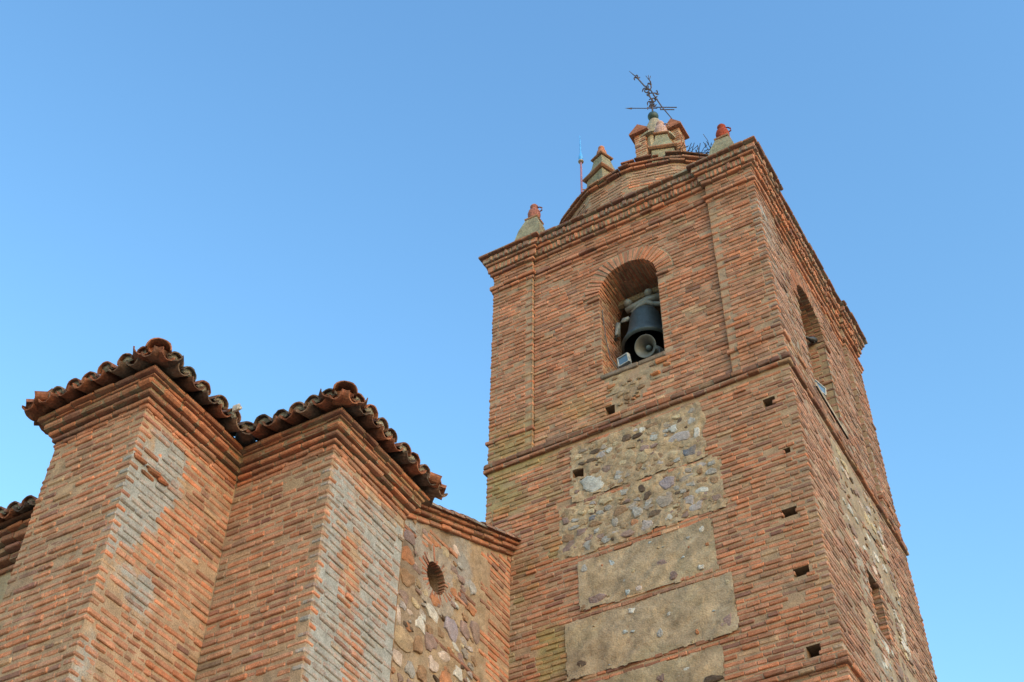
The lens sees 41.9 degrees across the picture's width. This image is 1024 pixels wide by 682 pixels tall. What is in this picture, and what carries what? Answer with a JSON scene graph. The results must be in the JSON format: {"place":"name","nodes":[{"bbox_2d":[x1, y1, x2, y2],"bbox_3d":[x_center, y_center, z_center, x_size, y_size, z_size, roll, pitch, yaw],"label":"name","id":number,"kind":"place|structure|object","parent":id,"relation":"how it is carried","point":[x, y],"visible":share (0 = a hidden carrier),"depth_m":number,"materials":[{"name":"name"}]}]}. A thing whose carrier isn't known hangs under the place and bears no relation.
{"place":"outdoors","nodes":[
{"label":"outdoors","id":0,"kind":"place"},
{"bbox_2d":[0,0,1023,681],"label":"sky","id":1,"kind":"structure","parent":0,"point":[299,198],"materials":[{"name":"blue"}]},
{"label":"ground","id":2,"kind":"structure","parent":0,"visible":0},
{"bbox_2d":[0,337,521,681],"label":"church","id":3,"kind":"structure","parent":2,"relation":"on","point":[165,526],"depth_m":16.39,"materials":[{"name":"brick"}]},
{"bbox_2d":[478,111,937,681],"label":"bell tower","id":4,"kind":"structure","parent":2,"relation":"on","point":[704,495],"depth_m":21.91,"materials":[{"name":"brick"}]},
{"bbox_2d":[528,204,541,216],"bbox_3d":[0.479,-2.759,28.878,0.283,0.560,0.283,21,-49,-18],"label":"clay jug","id":5,"kind":"object","parent":4,"relation":"on","point":[534,210],"visible":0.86,"depth_m":28.76,"materials":[{"name":"ceramic"}]},
{"bbox_2d":[578,140,584,193],"bbox_3d":[1.610,-3.788,28.766,0.380,2.050,0.116,11,-47,-10],"label":"lightning rod","id":6,"kind":"object","parent":4,"relation":"attached to","point":[580,161],"visible":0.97,"depth_m":28.69,"materials":[{"name":"paint"}]},
{"bbox_2d":[596,145,606,153],"bbox_3d":[1.948,-4.091,29.083,0.227,0.448,0.227,-22,-51,21],"label":"clay jug","id":7,"kind":"object","parent":4,"relation":"on","point":[601,147],"visible":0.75,"depth_m":29.04,"materials":[{"name":"orange ceramic"}]},
{"bbox_2d":[602,310,618,368],"bbox_3d":[1.826,0.053,24.165,0.372,1.705,0.073,6,-46,-5],"label":"cable","id":8,"kind":"object","parent":4,"relation":"attached to","point":[606,341],"visible":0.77,"depth_m":24.21,"materials":[{"name":"paint"}]},
{"bbox_2d":[617,353,631,367],"bbox_3d":[1.992,0.361,23.742,0.279,0.251,0.119,-33,-55,28],"label":"floodlight","id":9,"kind":"object","parent":4,"relation":"attached to","point":[623,360],"visible":0.92,"depth_m":23.73,"materials":[{"name":"paint"}]},
{"bbox_2d":[614,286,664,361],"bbox_3d":[2.480,-0.389,24.950,0.956,1.560,1.117,18,-48,-15],"label":"bell","id":10,"kind":"object","parent":4,"relation":"hanging from","point":[644,318],"visible":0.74,"depth_m":24.79,"materials":[{"name":"black metal"}]},
{"bbox_2d":[634,334,663,357],"bbox_3d":[2.484,0.315,23.830,0.427,0.936,0.672,-22,-51,21],"label":"loudspeaker","id":11,"kind":"object","parent":4,"relation":"on","point":[645,346],"visible":0.89,"depth_m":23.88,"materials":[{"name":"paint"}]},
{"bbox_2d":[626,71,676,118],"bbox_3d":[3.475,-6.255,33.871,1.282,2.915,0.317,-9,-47,9],"label":"weather vane","id":12,"kind":"object","parent":4,"relation":"on","point":[651,105],"visible":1,"depth_m":33.62,"materials":[{"name":"metal"}]},
{"bbox_2d":[654,120,668,131],"bbox_3d":[3.181,-4.524,28.634,0.283,0.560,0.283,21,-49,-18],"label":"clay jug","id":13,"kind":"object","parent":4,"relation":"on","point":[660,125],"visible":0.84,"depth_m":28.52,"materials":[{"name":"beige ceramic"}]},
{"bbox_2d":[672,134,711,156],"bbox_3d":[4.138,-3.756,27.685,1.806,0.442,1.097,11,-47,-9],"label":"nest","id":14,"kind":"object","parent":4,"relation":"on","point":[707,152],"visible":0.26,"depth_m":27.52,"materials":[{"name":"brown plant"}]},
{"bbox_2d":[716,123,730,137],"bbox_3d":[4.283,-4.230,27.221,0.281,0.560,0.281,25,-51,-21],"label":"clay jug","id":15,"kind":"object","parent":4,"relation":"on","point":[722,129],"visible":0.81,"depth_m":27.11,"materials":[{"name":"ceramic"}]},
{"bbox_2d":[805,336,817,343],"bbox_3d":[5.762,-0.021,25.693,0.455,0.215,0.135,24,-50,-20],"label":"bird","id":16,"kind":"object","parent":4,"relation":"on","point":[812,339],"visible":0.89,"depth_m":25.64},
{"bbox_2d":[815,379,826,396],"bbox_3d":[5.375,0.830,23.500,0.439,0.232,0.104,36,-56,-29],"label":"floodlight","id":17,"kind":"object","parent":4,"relation":"attached to","point":[822,388],"visible":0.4,"depth_m":23.55,"materials":[{"name":"paint"}]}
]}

